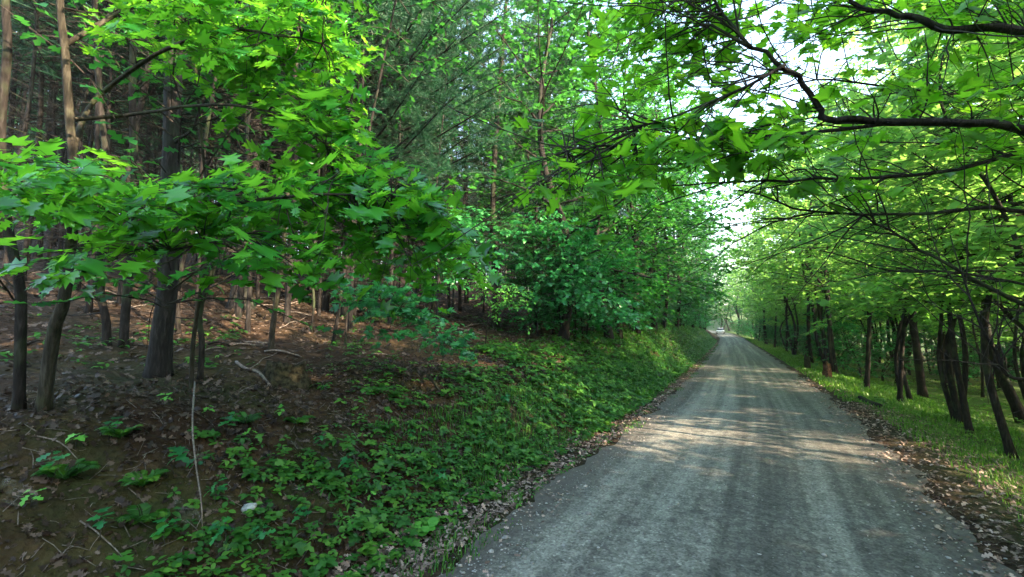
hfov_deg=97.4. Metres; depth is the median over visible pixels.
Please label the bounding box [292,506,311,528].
seedling
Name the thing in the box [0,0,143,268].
pine tree
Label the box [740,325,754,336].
shrub
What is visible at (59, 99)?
distant pine woods
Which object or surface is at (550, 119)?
pine tree
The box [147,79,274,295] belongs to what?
pine tree
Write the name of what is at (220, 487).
seedling
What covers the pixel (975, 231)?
roadside tree
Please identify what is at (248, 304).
pine tree
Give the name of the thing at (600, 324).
shrub
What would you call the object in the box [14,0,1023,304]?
sky
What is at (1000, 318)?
roadside tree
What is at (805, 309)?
roadside tree
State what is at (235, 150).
pine tree
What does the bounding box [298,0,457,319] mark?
pine tree
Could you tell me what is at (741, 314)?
tree
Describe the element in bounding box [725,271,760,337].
tree
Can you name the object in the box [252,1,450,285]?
pine tree
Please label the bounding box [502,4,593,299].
pale tree
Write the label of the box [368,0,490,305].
pine tree
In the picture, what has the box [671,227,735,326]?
leafy tree
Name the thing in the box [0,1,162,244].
pine tree
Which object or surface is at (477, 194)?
pine tree
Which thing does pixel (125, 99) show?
pine tree
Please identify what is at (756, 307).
roadside tree
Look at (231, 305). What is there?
pine tree
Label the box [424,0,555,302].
pine tree
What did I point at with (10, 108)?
pine tree
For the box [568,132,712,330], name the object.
leafy tree
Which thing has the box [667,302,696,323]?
shrub
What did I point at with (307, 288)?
pine tree
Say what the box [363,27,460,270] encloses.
pine tree
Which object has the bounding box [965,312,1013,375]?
roadside tree
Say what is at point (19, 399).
tree
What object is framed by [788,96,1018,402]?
roadside tree
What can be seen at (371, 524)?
creeping plants
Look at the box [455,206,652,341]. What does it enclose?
maple sapling
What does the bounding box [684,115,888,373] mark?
roadside tree
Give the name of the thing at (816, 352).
shrub
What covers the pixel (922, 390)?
tall tree
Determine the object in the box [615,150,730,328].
leafy tree
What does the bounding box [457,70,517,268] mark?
pine tree
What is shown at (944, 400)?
woodland weeds
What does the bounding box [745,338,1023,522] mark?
verge grass
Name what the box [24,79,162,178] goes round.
pine tree
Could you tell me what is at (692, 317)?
shrub
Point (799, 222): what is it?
roadside tree
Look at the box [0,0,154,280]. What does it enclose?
pine tree
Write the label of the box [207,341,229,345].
fallen branch
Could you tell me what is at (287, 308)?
pine tree
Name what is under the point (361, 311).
pine tree
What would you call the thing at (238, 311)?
pine tree
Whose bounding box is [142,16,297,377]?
pine tree
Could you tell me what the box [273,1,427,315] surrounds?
pine tree
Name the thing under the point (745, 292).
tree
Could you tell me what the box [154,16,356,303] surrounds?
pine tree
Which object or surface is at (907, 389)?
roadside tree
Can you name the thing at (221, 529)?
seedling
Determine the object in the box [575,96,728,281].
leafy tree
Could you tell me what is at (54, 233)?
pine tree
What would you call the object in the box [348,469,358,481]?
round leaf plant
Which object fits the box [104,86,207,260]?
pine tree
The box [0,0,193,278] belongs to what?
pine tree
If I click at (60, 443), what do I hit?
fallen branch
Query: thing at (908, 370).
roadside tree
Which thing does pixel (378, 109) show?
pine tree
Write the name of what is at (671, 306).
shrub
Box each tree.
[0,0,119,223]
[0,0,120,260]
[0,0,128,262]
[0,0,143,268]
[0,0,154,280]
[0,0,156,253]
[0,0,163,291]
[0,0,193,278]
[0,0,202,412]
[0,0,204,290]
[0,0,248,292]
[0,0,356,391]
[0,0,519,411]
[0,1,79,245]
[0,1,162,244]
[0,15,63,249]
[0,17,102,241]
[1,0,125,245]
[1,1,72,246]
[6,0,233,303]
[7,2,333,379]
[8,0,202,312]
[10,3,158,244]
[11,4,203,178]
[12,19,218,270]
[21,0,229,260]
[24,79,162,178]
[27,23,241,271]
[28,0,116,345]
[52,0,282,282]
[72,49,268,247]
[73,87,193,247]
[84,0,348,306]
[87,62,157,176]
[104,0,193,347]
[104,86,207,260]
[112,0,408,332]
[113,36,288,332]
[117,86,244,261]
[124,56,277,213]
[133,0,395,317]
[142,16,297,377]
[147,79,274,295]
[147,94,272,264]
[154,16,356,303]
[181,0,436,322]
[181,112,196,228]
[181,136,221,228]
[182,92,312,254]
[182,95,269,257]
[185,3,279,311]
[185,116,226,232]
[187,94,304,246]
[192,99,316,278]
[193,99,299,278]
[194,17,323,349]
[218,11,395,297]
[220,11,337,272]
[227,11,381,290]
[229,48,428,260]
[236,0,482,331]
[237,34,378,293]
[239,137,336,261]
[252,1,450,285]
[265,10,436,277]
[271,130,339,263]
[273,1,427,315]
[276,24,437,313]
[293,0,508,344]
[295,0,524,323]
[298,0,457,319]
[306,9,383,310]
[310,0,410,332]
[325,0,481,322]
[340,14,476,286]
[341,0,509,304]
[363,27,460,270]
[365,0,539,317]
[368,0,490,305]
[373,98,462,286]
[374,17,471,296]
[375,0,518,310]
[379,0,522,335]
[382,63,474,295]
[398,98,465,304]
[400,0,700,340]
[407,21,519,309]
[414,0,1023,414]
[418,53,462,294]
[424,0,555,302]
[432,12,520,301]
[435,0,527,310]
[439,89,533,312]
[441,53,558,293]
[456,157,507,273]
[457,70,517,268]
[459,63,658,308]
[463,0,596,318]
[464,0,607,312]
[468,0,562,327]
[468,167,521,276]
[473,162,532,278]
[474,99,638,330]
[477,0,737,340]
[480,50,562,306]
[480,70,517,297]
[482,42,669,309]
[486,0,594,299]
[498,16,569,290]
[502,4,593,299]
[518,52,581,269]
[529,2,736,336]
[547,95,699,330]
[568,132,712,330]
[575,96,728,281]
[579,122,695,294]
[589,68,750,330]
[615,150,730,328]
[624,106,741,330]
[638,172,737,324]
[659,208,735,327]
[660,186,736,324]
[665,198,731,326]
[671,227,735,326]
[672,222,740,328]
[680,248,730,328]
[681,245,734,329]
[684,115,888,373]
[707,143,892,363]
[710,239,760,340]
[712,226,777,343]
[713,288,735,328]
[715,276,739,330]
[716,150,846,354]
[717,228,825,351]
[718,153,861,362]
[718,272,747,330]
[720,266,751,334]
[723,200,838,354]
[725,223,788,347]
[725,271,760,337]
[727,249,757,338]
[729,287,750,323]
[738,288,761,323]
[739,295,761,320]
[741,82,987,381]
[742,287,773,332]
[743,84,866,356]
[749,282,796,345]
[750,251,803,343]
[751,150,983,387]
[751,283,801,340]
[754,49,1023,423]
[754,291,788,337]
[756,150,840,358]
[760,284,818,344]
[764,294,839,319]
[765,22,952,383]
[766,264,824,325]
[768,252,857,325]
[779,261,845,343]
[782,8,990,398]
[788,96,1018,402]
[790,0,1023,312]
[791,0,1023,299]
[794,233,891,366]
[795,43,1023,435]
[802,240,897,367]
[803,0,1023,184]
[805,273,877,361]
[807,8,1023,297]
[810,3,1023,459]
[813,44,1023,330]
[814,113,1017,399]
[816,191,930,373]
[837,218,999,387]
[840,196,1015,385]
[841,12,1023,424]
[843,273,978,374]
[846,304,925,344]
[853,240,925,350]
[871,177,1023,398]
[873,300,937,374]
[878,311,893,362]
[882,203,1023,390]
[882,323,957,368]
[897,234,1022,396]
[922,233,1023,345]
[936,302,1023,378]
[954,248,1023,347]
[956,189,1021,380]
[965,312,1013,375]
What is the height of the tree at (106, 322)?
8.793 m
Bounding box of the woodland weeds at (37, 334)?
[0,307,550,388]
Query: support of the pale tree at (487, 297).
on the ground at (56, 507)
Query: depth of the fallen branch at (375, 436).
4.94 m
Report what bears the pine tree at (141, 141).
on the ground at (56, 507)
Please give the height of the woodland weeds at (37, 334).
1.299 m
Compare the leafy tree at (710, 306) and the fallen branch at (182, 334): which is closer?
the fallen branch at (182, 334)
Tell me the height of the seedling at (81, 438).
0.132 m
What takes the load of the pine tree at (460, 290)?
on the ground at (56, 507)
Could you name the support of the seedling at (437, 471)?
on the ground at (56, 507)
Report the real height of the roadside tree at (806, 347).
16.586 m
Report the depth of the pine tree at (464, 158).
16.95 m
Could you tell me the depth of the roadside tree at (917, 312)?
22.87 m
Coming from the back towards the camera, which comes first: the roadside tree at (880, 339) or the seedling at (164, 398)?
the roadside tree at (880, 339)
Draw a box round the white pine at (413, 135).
[340,0,538,316]
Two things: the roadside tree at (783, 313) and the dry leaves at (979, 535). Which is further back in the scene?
the roadside tree at (783, 313)
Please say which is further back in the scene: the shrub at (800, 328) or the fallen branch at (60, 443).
the shrub at (800, 328)
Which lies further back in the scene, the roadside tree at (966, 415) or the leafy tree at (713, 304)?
the leafy tree at (713, 304)
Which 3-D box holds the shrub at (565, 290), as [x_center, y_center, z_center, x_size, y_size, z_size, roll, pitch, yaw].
[1.883,0.043,16.611,3.404,3.439,3.341,-4,-6,34]
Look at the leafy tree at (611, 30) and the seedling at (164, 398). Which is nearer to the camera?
the seedling at (164, 398)
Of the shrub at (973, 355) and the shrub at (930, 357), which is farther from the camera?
the shrub at (973, 355)
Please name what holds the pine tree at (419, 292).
on the ground at (56, 507)
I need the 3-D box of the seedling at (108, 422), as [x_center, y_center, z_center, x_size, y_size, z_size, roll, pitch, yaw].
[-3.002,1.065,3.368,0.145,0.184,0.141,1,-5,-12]
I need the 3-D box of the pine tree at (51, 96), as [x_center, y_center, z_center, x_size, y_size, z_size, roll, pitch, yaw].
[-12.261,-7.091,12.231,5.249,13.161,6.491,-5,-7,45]
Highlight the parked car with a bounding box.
[716,328,724,333]
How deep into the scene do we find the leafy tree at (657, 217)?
20.11 m
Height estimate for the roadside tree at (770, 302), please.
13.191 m
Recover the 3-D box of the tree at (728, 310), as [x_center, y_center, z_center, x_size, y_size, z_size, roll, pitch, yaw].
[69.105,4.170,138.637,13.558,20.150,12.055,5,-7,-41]
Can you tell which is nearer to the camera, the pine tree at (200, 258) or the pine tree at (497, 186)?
the pine tree at (200, 258)
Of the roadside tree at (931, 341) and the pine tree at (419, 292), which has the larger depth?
the roadside tree at (931, 341)
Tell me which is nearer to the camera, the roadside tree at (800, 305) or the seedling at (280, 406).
the seedling at (280, 406)
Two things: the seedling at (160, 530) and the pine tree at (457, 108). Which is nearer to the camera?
the seedling at (160, 530)
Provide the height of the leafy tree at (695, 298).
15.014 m
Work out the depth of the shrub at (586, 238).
13.04 m
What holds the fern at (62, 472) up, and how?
on the ground at (56, 507)
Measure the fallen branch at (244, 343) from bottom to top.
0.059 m
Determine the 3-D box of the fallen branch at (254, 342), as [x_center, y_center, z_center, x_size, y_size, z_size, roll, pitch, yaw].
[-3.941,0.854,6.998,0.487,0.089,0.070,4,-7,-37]
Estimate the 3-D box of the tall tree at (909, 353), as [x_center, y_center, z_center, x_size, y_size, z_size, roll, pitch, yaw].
[17.825,-3.864,22.018,9.218,17.412,7.727,-4,-7,39]
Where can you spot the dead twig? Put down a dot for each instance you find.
(194, 451)
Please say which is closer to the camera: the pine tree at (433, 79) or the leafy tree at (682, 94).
the pine tree at (433, 79)
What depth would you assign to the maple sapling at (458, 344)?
6.57 m
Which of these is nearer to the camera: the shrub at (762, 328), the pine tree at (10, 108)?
the pine tree at (10, 108)
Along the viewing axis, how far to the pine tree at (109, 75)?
8.80 m
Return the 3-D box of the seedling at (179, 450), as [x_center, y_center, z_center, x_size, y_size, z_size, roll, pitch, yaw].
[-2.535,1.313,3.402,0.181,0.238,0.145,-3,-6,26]
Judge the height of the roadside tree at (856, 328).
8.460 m
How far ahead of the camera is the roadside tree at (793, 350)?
37.38 m
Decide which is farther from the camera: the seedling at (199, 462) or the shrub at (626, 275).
the shrub at (626, 275)
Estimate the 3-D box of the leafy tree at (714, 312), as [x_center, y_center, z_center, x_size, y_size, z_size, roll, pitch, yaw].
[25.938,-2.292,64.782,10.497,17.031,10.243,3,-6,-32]
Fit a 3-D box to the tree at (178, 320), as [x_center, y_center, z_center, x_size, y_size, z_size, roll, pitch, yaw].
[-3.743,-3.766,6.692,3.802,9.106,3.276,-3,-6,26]
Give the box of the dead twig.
[187,381,202,530]
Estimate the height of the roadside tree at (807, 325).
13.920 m
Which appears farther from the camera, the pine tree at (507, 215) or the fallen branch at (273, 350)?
the pine tree at (507, 215)
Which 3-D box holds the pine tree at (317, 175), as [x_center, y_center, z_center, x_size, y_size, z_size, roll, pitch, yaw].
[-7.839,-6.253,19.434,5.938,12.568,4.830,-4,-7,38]
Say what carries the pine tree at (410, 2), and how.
on the ground at (56, 507)
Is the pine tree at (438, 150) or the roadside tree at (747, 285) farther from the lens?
the roadside tree at (747, 285)
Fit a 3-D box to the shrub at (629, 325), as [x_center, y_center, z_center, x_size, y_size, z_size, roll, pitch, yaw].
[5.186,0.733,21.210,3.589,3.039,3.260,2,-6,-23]
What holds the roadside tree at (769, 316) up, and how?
on the ground at (56, 507)
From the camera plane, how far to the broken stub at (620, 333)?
16.91 m
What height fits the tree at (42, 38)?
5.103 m
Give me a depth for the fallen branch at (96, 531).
2.80 m
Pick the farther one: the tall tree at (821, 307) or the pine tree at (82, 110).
the tall tree at (821, 307)
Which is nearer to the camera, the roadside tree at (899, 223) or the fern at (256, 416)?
the fern at (256, 416)
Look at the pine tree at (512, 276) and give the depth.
35.84 m
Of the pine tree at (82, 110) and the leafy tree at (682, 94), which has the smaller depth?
the pine tree at (82, 110)
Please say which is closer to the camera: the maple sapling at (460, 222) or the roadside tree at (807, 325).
the maple sapling at (460, 222)
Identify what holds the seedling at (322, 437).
on the ground at (56, 507)
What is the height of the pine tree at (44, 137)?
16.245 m
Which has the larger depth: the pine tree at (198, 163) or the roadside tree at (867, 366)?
the pine tree at (198, 163)
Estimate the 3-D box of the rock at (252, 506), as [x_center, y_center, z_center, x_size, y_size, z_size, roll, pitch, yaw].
[-2.002,1.668,3.427,0.108,0.071,0.071,-11,13,-4]
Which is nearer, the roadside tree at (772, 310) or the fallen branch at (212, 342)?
the fallen branch at (212, 342)
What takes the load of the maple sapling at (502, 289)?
on the ground at (56, 507)
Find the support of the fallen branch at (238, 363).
on the ground at (56, 507)
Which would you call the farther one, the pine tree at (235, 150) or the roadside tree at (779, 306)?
the roadside tree at (779, 306)
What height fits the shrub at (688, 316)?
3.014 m
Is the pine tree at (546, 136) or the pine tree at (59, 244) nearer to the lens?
the pine tree at (59, 244)
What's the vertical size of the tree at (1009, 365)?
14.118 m
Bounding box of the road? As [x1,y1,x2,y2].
[437,330,1022,576]
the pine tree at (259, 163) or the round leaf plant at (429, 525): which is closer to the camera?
the round leaf plant at (429, 525)
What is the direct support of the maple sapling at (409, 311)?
on the ground at (56, 507)
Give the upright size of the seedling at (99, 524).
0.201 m
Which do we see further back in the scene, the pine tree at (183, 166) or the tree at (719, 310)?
the tree at (719, 310)
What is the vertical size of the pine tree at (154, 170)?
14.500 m
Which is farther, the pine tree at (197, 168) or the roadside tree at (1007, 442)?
the pine tree at (197, 168)
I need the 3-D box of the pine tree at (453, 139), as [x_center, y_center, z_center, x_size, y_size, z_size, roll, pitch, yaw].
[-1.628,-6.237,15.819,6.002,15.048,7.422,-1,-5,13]
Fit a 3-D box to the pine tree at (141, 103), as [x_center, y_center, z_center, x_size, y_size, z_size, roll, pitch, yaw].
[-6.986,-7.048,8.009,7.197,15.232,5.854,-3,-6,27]
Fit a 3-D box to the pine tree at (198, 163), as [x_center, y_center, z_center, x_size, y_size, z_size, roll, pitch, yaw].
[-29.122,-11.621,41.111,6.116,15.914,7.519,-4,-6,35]
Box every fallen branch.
[27,339,44,344]
[37,435,77,458]
[80,520,120,554]
[180,329,220,335]
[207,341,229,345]
[231,343,257,345]
[235,361,270,385]
[240,341,267,343]
[264,349,301,356]
[362,435,390,438]
[424,373,443,396]
[858,396,882,407]
[988,455,1008,472]
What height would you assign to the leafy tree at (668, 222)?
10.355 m
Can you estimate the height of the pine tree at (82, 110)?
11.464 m
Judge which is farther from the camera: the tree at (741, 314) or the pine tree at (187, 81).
the tree at (741, 314)
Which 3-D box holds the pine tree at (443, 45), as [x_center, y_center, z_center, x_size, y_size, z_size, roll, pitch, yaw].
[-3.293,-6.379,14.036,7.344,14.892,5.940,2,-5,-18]
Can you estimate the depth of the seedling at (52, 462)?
2.92 m
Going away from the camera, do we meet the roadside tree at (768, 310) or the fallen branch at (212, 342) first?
the fallen branch at (212, 342)
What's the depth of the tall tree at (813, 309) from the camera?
36.18 m
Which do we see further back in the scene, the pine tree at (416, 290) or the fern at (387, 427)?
the pine tree at (416, 290)
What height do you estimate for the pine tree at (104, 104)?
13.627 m
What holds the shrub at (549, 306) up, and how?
on the ground at (56, 507)
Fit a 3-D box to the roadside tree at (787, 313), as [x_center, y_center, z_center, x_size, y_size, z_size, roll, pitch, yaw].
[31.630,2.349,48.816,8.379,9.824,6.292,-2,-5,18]
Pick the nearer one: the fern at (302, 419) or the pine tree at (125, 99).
the fern at (302, 419)
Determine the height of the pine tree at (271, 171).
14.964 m
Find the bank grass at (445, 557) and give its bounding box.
[367,321,718,576]
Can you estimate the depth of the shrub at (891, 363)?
21.05 m
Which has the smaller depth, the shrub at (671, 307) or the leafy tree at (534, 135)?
the leafy tree at (534, 135)
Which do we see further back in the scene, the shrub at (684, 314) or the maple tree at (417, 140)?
the shrub at (684, 314)
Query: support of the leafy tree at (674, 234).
on the ground at (56, 507)
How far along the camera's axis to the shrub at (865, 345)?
44.55 m
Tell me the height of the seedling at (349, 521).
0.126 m
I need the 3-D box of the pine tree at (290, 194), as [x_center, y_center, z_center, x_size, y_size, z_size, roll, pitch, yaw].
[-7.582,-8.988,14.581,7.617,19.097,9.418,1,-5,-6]
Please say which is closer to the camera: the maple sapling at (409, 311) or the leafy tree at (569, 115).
the maple sapling at (409, 311)
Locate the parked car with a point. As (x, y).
(719, 330)
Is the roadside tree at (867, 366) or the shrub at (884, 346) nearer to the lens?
the roadside tree at (867, 366)
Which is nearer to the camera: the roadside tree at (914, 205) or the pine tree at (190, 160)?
the roadside tree at (914, 205)
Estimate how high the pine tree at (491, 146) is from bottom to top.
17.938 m
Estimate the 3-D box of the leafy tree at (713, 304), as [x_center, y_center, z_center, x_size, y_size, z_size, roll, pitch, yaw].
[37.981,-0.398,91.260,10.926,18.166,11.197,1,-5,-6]
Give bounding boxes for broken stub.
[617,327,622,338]
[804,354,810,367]
[822,361,831,377]
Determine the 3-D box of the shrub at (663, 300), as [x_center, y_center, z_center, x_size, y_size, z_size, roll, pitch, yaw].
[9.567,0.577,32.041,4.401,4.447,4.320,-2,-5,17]
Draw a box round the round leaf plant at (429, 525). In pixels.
[414,517,438,535]
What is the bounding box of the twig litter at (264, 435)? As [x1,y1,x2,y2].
[0,287,1023,576]
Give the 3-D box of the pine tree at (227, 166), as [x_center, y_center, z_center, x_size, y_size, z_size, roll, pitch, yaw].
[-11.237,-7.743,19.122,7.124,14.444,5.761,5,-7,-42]
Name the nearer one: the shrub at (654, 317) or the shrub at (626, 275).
the shrub at (626, 275)
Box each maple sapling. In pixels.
[287,196,504,317]
[329,273,456,349]
[407,317,479,363]
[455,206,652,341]
[461,267,535,343]
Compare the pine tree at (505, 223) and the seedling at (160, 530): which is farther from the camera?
the pine tree at (505, 223)
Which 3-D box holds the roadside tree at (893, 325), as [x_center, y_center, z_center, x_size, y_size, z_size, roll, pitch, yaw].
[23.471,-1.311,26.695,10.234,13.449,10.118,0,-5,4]
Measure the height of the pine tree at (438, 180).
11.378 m
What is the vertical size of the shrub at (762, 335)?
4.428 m
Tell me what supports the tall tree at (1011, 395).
on the ground at (56, 507)
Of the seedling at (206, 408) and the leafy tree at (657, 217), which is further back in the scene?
the leafy tree at (657, 217)
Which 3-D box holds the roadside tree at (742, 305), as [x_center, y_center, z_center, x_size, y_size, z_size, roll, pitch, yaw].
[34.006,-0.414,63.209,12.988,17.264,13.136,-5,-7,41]
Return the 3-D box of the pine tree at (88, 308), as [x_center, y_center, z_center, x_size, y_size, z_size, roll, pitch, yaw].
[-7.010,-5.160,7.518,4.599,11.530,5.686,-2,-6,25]
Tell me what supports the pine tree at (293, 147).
on the ground at (56, 507)
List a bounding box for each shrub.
[483,251,576,335]
[502,221,627,340]
[522,248,611,329]
[525,253,649,338]
[529,278,586,335]
[544,272,634,332]
[576,241,654,329]
[578,239,674,330]
[604,274,658,328]
[625,270,677,320]
[628,279,663,323]
[644,283,694,319]
[646,285,687,323]
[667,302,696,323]
[671,293,707,325]
[671,299,703,327]
[672,305,699,325]
[725,319,743,333]
[730,318,750,335]
[737,315,753,335]
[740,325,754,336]
[745,317,779,343]
[749,318,777,341]
[750,317,792,346]
[772,324,826,355]
[788,323,852,361]
[802,299,895,370]
[815,319,896,377]
[835,332,864,361]
[839,343,858,361]
[848,328,936,383]
[853,336,886,358]
[878,335,911,360]
[894,326,979,383]
[923,325,1007,380]
[959,336,1007,377]
[970,343,1022,387]
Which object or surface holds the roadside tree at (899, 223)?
on the ground at (56, 507)
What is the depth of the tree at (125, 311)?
5.59 m
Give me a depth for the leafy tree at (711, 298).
80.57 m
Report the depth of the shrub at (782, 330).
55.82 m
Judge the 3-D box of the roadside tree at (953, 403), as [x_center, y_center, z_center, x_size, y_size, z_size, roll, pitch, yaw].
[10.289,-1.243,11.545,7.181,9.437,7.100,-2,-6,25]
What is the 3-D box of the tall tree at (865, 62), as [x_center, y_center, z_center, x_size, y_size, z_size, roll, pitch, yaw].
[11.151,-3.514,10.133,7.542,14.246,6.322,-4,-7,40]
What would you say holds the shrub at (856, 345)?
on the ground at (56, 507)
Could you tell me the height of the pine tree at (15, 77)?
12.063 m
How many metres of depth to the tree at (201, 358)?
4.97 m
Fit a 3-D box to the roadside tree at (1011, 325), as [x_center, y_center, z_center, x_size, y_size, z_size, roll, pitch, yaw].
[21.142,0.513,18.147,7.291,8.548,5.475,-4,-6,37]
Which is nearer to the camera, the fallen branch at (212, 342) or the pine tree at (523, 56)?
the fallen branch at (212, 342)
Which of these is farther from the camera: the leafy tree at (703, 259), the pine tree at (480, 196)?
the leafy tree at (703, 259)
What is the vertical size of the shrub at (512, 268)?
2.857 m
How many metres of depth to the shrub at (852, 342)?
38.16 m
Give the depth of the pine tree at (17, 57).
15.18 m
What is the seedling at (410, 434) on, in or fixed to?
on the ground at (56, 507)
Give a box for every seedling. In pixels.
[19,488,45,507]
[36,451,69,485]
[65,433,87,447]
[86,506,113,539]
[94,417,122,440]
[150,517,181,546]
[157,392,172,406]
[167,446,188,473]
[186,453,208,467]
[203,405,214,417]
[204,478,227,498]
[208,516,235,553]
[218,412,239,436]
[242,428,257,439]
[248,524,275,553]
[277,404,284,417]
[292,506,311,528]
[313,431,326,448]
[338,451,353,468]
[342,515,357,523]
[363,488,376,500]
[404,428,416,436]
[432,467,447,489]
[500,394,509,405]
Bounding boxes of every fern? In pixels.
[31,458,100,478]
[99,424,142,437]
[114,502,168,524]
[118,469,169,486]
[233,411,263,422]
[283,415,315,423]
[362,386,384,391]
[374,422,394,429]
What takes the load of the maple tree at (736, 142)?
on the ground at (56, 507)
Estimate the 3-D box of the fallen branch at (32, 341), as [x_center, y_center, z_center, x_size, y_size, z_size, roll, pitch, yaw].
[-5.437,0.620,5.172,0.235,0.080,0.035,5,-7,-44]
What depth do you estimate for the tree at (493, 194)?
14.41 m
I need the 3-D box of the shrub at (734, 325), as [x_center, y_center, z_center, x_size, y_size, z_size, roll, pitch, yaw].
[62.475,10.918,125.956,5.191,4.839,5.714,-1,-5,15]
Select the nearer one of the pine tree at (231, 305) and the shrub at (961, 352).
the pine tree at (231, 305)
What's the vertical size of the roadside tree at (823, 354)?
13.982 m
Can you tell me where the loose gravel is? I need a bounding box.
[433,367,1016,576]
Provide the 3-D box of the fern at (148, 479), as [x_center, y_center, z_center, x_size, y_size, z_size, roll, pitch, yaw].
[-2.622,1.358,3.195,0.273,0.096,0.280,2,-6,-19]
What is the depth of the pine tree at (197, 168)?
19.72 m
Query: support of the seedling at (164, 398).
on the ground at (56, 507)
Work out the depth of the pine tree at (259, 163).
17.46 m
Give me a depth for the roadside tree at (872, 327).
33.63 m
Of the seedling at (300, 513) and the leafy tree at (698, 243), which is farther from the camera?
the leafy tree at (698, 243)
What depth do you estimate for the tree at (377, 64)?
8.62 m
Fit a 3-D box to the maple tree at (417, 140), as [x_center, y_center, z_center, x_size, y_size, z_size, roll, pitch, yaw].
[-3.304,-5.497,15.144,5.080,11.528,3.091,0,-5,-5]
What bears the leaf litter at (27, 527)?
on the ground at (56, 507)
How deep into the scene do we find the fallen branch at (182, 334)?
7.19 m
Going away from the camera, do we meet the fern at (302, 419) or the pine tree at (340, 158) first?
the fern at (302, 419)
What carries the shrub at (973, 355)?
on the ground at (56, 507)
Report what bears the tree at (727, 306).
on the ground at (56, 507)
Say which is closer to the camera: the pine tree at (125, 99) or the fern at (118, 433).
the fern at (118, 433)
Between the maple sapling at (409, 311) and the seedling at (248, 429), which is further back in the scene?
the maple sapling at (409, 311)
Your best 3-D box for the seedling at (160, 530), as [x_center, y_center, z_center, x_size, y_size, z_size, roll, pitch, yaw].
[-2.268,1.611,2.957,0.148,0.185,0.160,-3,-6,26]
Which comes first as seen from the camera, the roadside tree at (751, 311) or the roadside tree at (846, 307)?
the roadside tree at (846, 307)
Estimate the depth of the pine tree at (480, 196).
19.23 m
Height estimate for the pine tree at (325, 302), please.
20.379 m
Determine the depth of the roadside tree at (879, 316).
35.60 m
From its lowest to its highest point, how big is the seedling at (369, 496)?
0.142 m
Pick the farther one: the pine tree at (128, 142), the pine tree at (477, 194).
the pine tree at (477, 194)
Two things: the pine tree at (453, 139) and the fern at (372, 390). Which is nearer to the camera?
the fern at (372, 390)
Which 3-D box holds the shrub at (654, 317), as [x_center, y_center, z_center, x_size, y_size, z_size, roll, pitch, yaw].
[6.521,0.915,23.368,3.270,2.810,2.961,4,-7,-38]
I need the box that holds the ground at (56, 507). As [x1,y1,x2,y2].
[0,215,1023,576]
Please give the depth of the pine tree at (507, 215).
43.38 m
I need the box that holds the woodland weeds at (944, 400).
[773,346,1023,447]
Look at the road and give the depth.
4.66 m
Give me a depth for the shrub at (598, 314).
14.65 m
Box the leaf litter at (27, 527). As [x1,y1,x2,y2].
[0,227,671,576]
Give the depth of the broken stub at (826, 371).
17.42 m
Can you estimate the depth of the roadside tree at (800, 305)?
43.15 m
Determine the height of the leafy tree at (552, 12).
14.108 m
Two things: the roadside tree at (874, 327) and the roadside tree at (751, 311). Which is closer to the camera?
the roadside tree at (874, 327)
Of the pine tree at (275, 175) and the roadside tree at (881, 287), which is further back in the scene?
the pine tree at (275, 175)
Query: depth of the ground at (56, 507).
4.69 m
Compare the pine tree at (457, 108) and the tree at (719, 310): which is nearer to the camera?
the pine tree at (457, 108)
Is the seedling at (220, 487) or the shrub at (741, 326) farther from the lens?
the shrub at (741, 326)
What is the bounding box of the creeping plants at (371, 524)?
[105,322,716,576]
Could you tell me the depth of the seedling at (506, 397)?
7.14 m
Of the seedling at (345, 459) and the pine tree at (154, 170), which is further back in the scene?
the pine tree at (154, 170)
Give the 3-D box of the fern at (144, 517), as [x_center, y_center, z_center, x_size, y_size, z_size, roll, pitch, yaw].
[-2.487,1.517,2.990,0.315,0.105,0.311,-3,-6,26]
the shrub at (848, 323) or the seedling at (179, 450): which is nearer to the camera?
the seedling at (179, 450)
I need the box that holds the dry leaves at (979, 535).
[794,372,1023,576]
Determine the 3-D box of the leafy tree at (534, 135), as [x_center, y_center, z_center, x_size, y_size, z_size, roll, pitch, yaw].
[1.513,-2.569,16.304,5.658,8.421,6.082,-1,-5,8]
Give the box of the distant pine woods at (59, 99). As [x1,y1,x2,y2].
[0,1,647,292]
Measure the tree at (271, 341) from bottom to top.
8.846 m
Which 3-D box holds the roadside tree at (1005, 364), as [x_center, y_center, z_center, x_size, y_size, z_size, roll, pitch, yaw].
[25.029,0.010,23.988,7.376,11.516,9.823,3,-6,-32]
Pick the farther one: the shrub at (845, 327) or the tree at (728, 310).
the tree at (728, 310)
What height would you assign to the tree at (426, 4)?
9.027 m
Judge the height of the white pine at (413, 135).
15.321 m
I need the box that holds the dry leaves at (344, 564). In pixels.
[326,342,717,576]
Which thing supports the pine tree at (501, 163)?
on the ground at (56, 507)
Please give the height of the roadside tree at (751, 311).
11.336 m
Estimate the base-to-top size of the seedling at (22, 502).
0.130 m
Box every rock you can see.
[240,503,256,511]
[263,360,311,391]
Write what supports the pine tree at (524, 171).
on the ground at (56, 507)
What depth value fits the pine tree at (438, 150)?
16.65 m
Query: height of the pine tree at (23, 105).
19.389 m
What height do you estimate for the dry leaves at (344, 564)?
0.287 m
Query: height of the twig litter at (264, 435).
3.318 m
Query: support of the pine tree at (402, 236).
on the ground at (56, 507)
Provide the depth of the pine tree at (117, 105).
14.61 m
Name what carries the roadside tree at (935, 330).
on the ground at (56, 507)
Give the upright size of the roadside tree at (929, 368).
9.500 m
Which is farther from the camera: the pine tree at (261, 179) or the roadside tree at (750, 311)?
the roadside tree at (750, 311)
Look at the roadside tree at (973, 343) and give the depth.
26.35 m
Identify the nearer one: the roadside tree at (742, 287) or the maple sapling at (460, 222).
the maple sapling at (460, 222)

